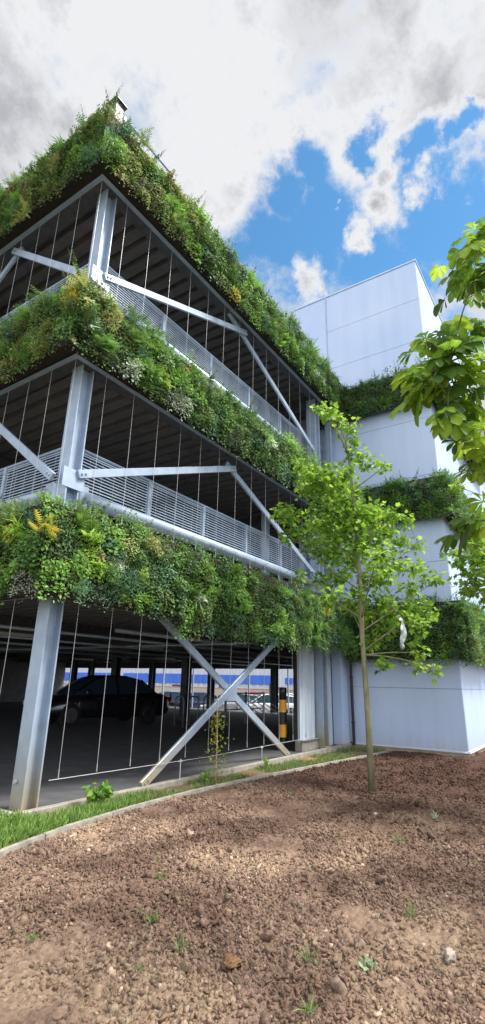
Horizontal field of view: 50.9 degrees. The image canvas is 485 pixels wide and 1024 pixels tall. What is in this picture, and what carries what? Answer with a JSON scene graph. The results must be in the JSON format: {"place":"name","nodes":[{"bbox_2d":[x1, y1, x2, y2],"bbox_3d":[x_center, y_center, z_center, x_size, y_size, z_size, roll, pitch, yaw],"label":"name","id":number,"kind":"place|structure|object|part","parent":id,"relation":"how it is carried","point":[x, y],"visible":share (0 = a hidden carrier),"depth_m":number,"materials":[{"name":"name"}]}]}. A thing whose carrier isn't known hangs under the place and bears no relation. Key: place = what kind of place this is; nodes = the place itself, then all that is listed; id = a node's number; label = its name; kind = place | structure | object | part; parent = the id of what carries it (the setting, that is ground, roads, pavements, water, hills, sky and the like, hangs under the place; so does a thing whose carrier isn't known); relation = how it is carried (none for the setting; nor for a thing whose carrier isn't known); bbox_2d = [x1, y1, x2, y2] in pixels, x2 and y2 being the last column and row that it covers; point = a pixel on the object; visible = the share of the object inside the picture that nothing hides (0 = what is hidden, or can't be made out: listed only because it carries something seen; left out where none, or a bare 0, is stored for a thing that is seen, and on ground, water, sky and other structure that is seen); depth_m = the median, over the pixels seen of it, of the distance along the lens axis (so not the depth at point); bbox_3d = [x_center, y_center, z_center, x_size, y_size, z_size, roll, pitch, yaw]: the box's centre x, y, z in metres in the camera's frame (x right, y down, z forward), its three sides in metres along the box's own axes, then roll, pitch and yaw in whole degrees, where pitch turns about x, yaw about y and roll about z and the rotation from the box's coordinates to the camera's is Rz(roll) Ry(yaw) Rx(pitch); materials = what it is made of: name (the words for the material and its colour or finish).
{"place":"outdoors","nodes":[
{"label":"outdoors","id":0,"kind":"place"},
{"bbox_2d":[0,702,335,809],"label":"parking floor","id":1,"kind":"structure","parent":0,"point":[80,746],"depth_m":11.32,"materials":[{"name":"concrete"}]},
{"bbox_2d":[22,675,171,727],"bbox_3d":[-4.840,6.380,17.350,4.760,1.564,2.040,17,-24,-38],"label":"parked car","id":2,"kind":"object","parent":1,"relation":"on","point":[86,696],"visible":0.74,"depth_m":16.84,"materials":[{"name":"black paint"}]},
{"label":"windows","id":3,"kind":"part","parent":2,"relation":"part of","materials":[{"name":"black glass"}]},
{"bbox_2d":[0,96,349,811],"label":"car park","id":4,"kind":"structure","parent":1,"relation":"on","point":[76,426],"depth_m":10.76,"materials":[{"name":"metal"}]},
{"bbox_2d":[0,83,344,415],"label":"living wall","id":5,"kind":"structure","parent":4,"relation":"attached to","point":[105,143],"depth_m":9.37,"materials":[{"name":"plant"}]},
{"bbox_2d":[0,248,348,519],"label":"living wall","id":6,"kind":"structure","parent":4,"relation":"attached to","point":[81,316],"depth_m":8.02,"materials":[{"name":"plant"}]},
{"bbox_2d":[0,483,358,658],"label":"living wall","id":7,"kind":"structure","parent":4,"relation":"attached to","point":[50,547],"depth_m":7.39,"materials":[{"name":"plant"}]},
{"bbox_2d":[0,743,351,815],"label":"building kerb","id":8,"kind":"structure","parent":1,"relation":"on","point":[178,781],"depth_m":7.76,"materials":[{"name":"concrete"}]},
{"bbox_2d":[174,696,184,726],"bbox_3d":[-2.143,6.732,17.235,0.116,0.953,0.836,11,-21,-27],"label":"cycle stand","id":9,"kind":"object","parent":1,"relation":"on","point":[175,710],"visible":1,"depth_m":17.23,"materials":[{"name":"metal"}]},
{"bbox_2d":[187,696,198,724],"bbox_3d":[-1.686,6.873,17.627,0.116,0.953,0.836,11,-21,-27],"label":"cycle stand","id":10,"kind":"object","parent":1,"relation":"on","point":[189,709],"visible":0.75,"depth_m":17.77,"materials":[{"name":"metal"}]},
{"bbox_2d":[203,696,212,725],"bbox_3d":[-1.229,7.014,18.018,0.116,0.953,0.836,11,-21,-27],"label":"cycle stand","id":11,"kind":"object","parent":1,"relation":"on","point":[203,706],"visible":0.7,"depth_m":18.01,"materials":[{"name":"metal"}]},
{"bbox_2d":[224,692,278,724],"bbox_3d":[0.514,7.225,18.769,0.999,1.100,2.726,-11,-22,32],"label":"metal railing","id":12,"kind":"object","parent":1,"relation":"on","point":[245,702],"visible":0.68,"depth_m":18.98,"materials":[{"name":"metal"}]},
{"bbox_2d":[278,688,287,749],"bbox_3d":[0.930,4.780,11.807,0.230,1.340,0.230,-11,-22,32],"label":"bollard","id":13,"kind":"object","parent":1,"relation":"on","point":[282,715],"visible":0.85,"depth_m":11.76,"materials":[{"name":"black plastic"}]},
{"bbox_2d":[0,746,388,848],"bbox_3d":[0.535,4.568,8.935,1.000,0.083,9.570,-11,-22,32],"label":"grass verge","id":14,"kind":"object","parent":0,"point":[187,786],"depth_m":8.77,"materials":[{"name":"green plant"}]},
{"bbox_2d":[81,779,114,803],"bbox_3d":[-1.775,3.470,6.231,0.420,0.343,0.320,4,-19,-9],"label":"shrub","id":15,"kind":"object","parent":14,"relation":"on","point":[103,791],"visible":0.91,"depth_m":6.19,"materials":[{"name":"green plant"}]},
{"bbox_2d":[199,768,212,781],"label":"weed clump","id":16,"kind":"object","parent":14,"relation":"on","point":[206,776],"visible":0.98,"depth_m":7.75,"materials":[{"name":"green plant"}]},
{"bbox_2d":[199,696,236,777],"bbox_3d":[-0.443,3.635,8.236,0.616,1.250,0.612,-11,-22,32],"label":"sapling","id":17,"kind":"object","parent":14,"relation":"on","point":[217,735],"visible":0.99,"depth_m":8.18,"materials":[{"name":"green plant"}]},
{"bbox_2d":[261,755,269,766],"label":"weed clump","id":18,"kind":"object","parent":14,"relation":"on","point":[265,761],"visible":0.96,"depth_m":9.30,"materials":[{"name":"green plant"}]},
{"bbox_2d":[0,751,484,1023],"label":"soil bed","id":19,"kind":"object","parent":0,"point":[13,1012],"visible":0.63,"depth_m":3.43,"materials":[{"name":"brown soil"}]},
{"bbox_2d":[24,925,41,941],"bbox_3d":[-1.196,2.425,2.936,0.108,0.062,0.116,-11,-22,32],"label":"weed","id":20,"kind":"object","parent":19,"relation":"on","point":[32,937],"visible":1,"depth_m":2.92,"materials":[{"name":"green plant"}]},
{"bbox_2d":[135,965,141,973],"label":"weed","id":21,"kind":"object","parent":19,"relation":"on","point":[136,968],"visible":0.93,"depth_m":2.65,"materials":[{"name":"green plant"}]},
{"bbox_2d":[139,908,161,922],"bbox_3d":[-0.591,2.581,3.285,0.136,0.092,0.191,9,-20,-22],"label":"weed","id":22,"kind":"object","parent":19,"relation":"on","point":[152,918],"visible":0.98,"depth_m":3.25,"materials":[{"name":"green plant"}]},
{"bbox_2d":[150,872,166,878],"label":"weed","id":23,"kind":"object","parent":19,"relation":"on","point":[159,875],"visible":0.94,"depth_m":3.96,"materials":[{"name":"green plant"}]},
{"bbox_2d":[171,924,194,956],"bbox_3d":[-0.363,2.454,2.906,0.158,0.112,0.187,16,-24,-38],"label":"weed","id":24,"kind":"object","parent":19,"relation":"on","point":[181,940],"visible":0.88,"depth_m":2.91,"materials":[{"name":"green plant"}]},
{"bbox_2d":[223,953,243,968],"bbox_3d":[-0.067,2.411,2.735,0.104,0.050,0.152,-11,-22,32],"label":"earth clod","id":25,"kind":"object","parent":19,"relation":"on","point":[230,961],"visible":1,"depth_m":2.72,"materials":[{"name":"brown soil"}]},
{"bbox_2d":[291,991,323,1015],"bbox_3d":[0.325,2.267,2.372,0.152,0.084,0.211,-7,-20,22],"label":"weed","id":26,"kind":"object","parent":19,"relation":"on","point":[308,1008],"visible":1,"depth_m":2.34,"materials":[{"name":"green plant"}]},
{"bbox_2d":[295,941,323,962],"bbox_3d":[0.372,2.442,2.821,0.119,0.085,0.156,11,-21,-27],"label":"weed","id":27,"kind":"object","parent":19,"relation":"on","point":[309,955],"visible":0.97,"depth_m":2.82,"materials":[{"name":"green plant"}]},
{"bbox_2d":[269,401,451,791],"bbox_3d":[2.024,0.964,8.952,2.583,7.031,2.731,-15,-24,39],"label":"young tree","id":28,"kind":"object","parent":19,"relation":"on","point":[339,501],"visible":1,"depth_m":8.97,"materials":[{"name":"green plant"}]},
{"bbox_2d":[398,615,406,649],"bbox_3d":[2.526,1.899,8.043,0.171,0.541,0.076,13,-22,-32],"label":"plastic scrap","id":29,"kind":"object","parent":28,"relation":"attached to","point":[403,635],"visible":1,"depth_m":8.02,"materials":[{"name":"white plastic"}]},
{"bbox_2d":[354,956,376,970],"bbox_3d":[0.667,2.422,2.727,0.119,0.044,0.091,4,-19,-8],"label":"weed","id":30,"kind":"object","parent":19,"relation":"on","point":[370,963],"visible":1,"depth_m":2.73,"materials":[{"name":"green plant"}]},
{"bbox_2d":[403,898,418,917],"bbox_3d":[1.109,2.660,3.430,0.190,0.098,0.160,12,-21,-28],"label":"weed","id":31,"kind":"object","parent":19,"relation":"on","point":[413,913],"visible":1,"depth_m":3.42,"materials":[{"name":"green plant"}]},
{"bbox_2d":[427,809,442,818],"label":"weed","id":32,"kind":"object","parent":19,"relation":"on","point":[433,815],"visible":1,"depth_m":6.03,"materials":[{"name":"green plant"}]},
{"bbox_2d":[390,217,484,560],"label":"chestnut tree","id":33,"kind":"object","parent":19,"relation":"on","point":[464,413],"visible":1,"depth_m":3.34,"materials":[{"name":"green plant"}]},
{"bbox_2d":[443,947,456,963],"bbox_3d":[1.161,2.500,2.866,0.074,0.080,0.128,-11,-22,32],"label":"stone","id":34,"kind":"object","parent":19,"relation":"on","point":[449,954],"visible":1,"depth_m":2.85,"materials":[{"name":"white stone"}]},
{"bbox_2d":[439,434,484,611],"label":"young tree","id":35,"kind":"object","parent":19,"relation":"on","point":[476,555],"visible":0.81,"depth_m":7.08,"materials":[{"name":"green plant"}]},
{"bbox_2d":[0,0,484,492],"label":"sky","id":36,"kind":"structure","parent":0,"point":[338,145],"materials":[{"name":"white"}]},
{"bbox_3d":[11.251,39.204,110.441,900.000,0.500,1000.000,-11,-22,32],"label":"ground","id":37,"kind":"structure","parent":0,"visible":0},
{"bbox_2d":[0,750,387,856],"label":"edging kerb","id":38,"kind":"structure","parent":37,"relation":"on","point":[4,851],"depth_m":6.13,"materials":[{"name":"concrete"}]},
{"bbox_2d":[294,259,484,757],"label":"stair tower","id":39,"kind":"structure","parent":37,"relation":"on","point":[378,324],"depth_m":14.36,"materials":[{"name":"metal"}]},
{"bbox_2d":[319,356,484,483],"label":"living wall","id":40,"kind":"structure","parent":39,"relation":"attached to","point":[371,397],"depth_m":15.15,"materials":[{"name":"plant"}]},
{"bbox_2d":[323,463,484,559],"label":"living wall","id":41,"kind":"structure","parent":39,"relation":"attached to","point":[433,496],"depth_m":13.58,"materials":[{"name":"plant"}]},
{"bbox_2d":[347,588,484,668],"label":"living wall","id":42,"kind":"structure","parent":39,"relation":"attached to","point":[456,631],"depth_m":12.39,"materials":[{"name":"plant"}]},
{"label":"outer car park","id":43,"kind":"structure","parent":0,"visible":0},
{"bbox_2d":[162,668,164,693],"bbox_3d":[-5.199,11.527,33.234,0.092,3.340,0.092,-2,-19,11],"label":"steel post","id":44,"kind":"object","parent":43,"relation":"on","point":[163,680],"visible":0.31,"depth_m":33.34,"materials":[{"name":"grey metal"}]},
{"bbox_2d":[160,691,179,706],"bbox_3d":[-5.053,12.836,34.200,4.310,1.475,2.040,4,-19,-7],"label":"parked car","id":45,"kind":"object","parent":43,"relation":"on","point":[173,694],"visible":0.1,"depth_m":33.77,"materials":[{"name":"black paint"}]},
{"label":"windows","id":46,"kind":"part","parent":45,"relation":"part of","materials":[{"name":"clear glass"}]},
{"bbox_2d":[63,683,291,695],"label":"brick wall","id":47,"kind":"structure","parent":43,"relation":"on","point":[218,691],"depth_m":56.96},
{"bbox_2d":[64,668,292,689],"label":"warehouse","id":48,"kind":"structure","parent":43,"relation":"on","point":[259,678],"depth_m":76.95,"materials":[{"name":"metal"}]},
{"bbox_2d":[191,669,193,707],"bbox_3d":[-3.118,11.128,31.907,0.092,3.340,0.092,-2,-19,11],"label":"steel post","id":49,"kind":"object","parent":43,"relation":"on","point":[192,689],"visible":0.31,"depth_m":31.91,"materials":[{"name":"grey metal"}]},
{"bbox_2d":[171,692,216,707],"bbox_3d":[-3.140,12.927,34.347,4.310,1.475,2.040,3,-19,-5],"label":"parked car","id":50,"kind":"object","parent":43,"relation":"on","point":[201,695],"visible":0.09,"depth_m":33.77,"materials":[{"name":"blue paint"}]},
{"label":"windows","id":51,"kind":"part","parent":50,"relation":"part of","materials":[{"name":"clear glass"}]},
{"bbox_2d":[199,694,258,709],"bbox_3d":[-0.810,12.937,34.228,4.310,1.475,2.040,4,-19,-7],"label":"parked car","id":52,"kind":"object","parent":43,"relation":"on","point":[232,705],"visible":0.11,"depth_m":33.44,"materials":[{"name":"silver metal"}]},
{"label":"windows","id":53,"kind":"part","parent":52,"relation":"part of","materials":[{"name":"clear glass"}]},
{"bbox_2d":[248,674,249,707],"bbox_3d":[0.378,10.458,29.677,0.092,3.340,0.092,-2,-19,11],"label":"steel post","id":54,"kind":"object","parent":43,"relation":"on","point":[249,689],"visible":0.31,"depth_m":29.68,"materials":[{"name":"grey metal"}]},
{"bbox_2d":[237,694,293,713],"bbox_3d":[1.741,12.944,34.083,4.310,1.475,2.040,2,-18,-2],"label":"parked car","id":55,"kind":"object","parent":43,"relation":"on","point":[291,705],"visible":0.22,"depth_m":33.32,"materials":[{"name":"white paint"}]},
{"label":"windows","id":56,"kind":"part","parent":55,"relation":"part of","materials":[{"name":"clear glass"}]},
{"bbox_2d":[287,669,288,712],"bbox_3d":[2.542,10.043,28.297,0.092,3.340,0.092,-2,-19,11],"label":"steel post","id":57,"kind":"object","parent":43,"relation":"on","point":[288,690],"visible":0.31,"depth_m":28.31,"materials":[{"name":"grey metal"}]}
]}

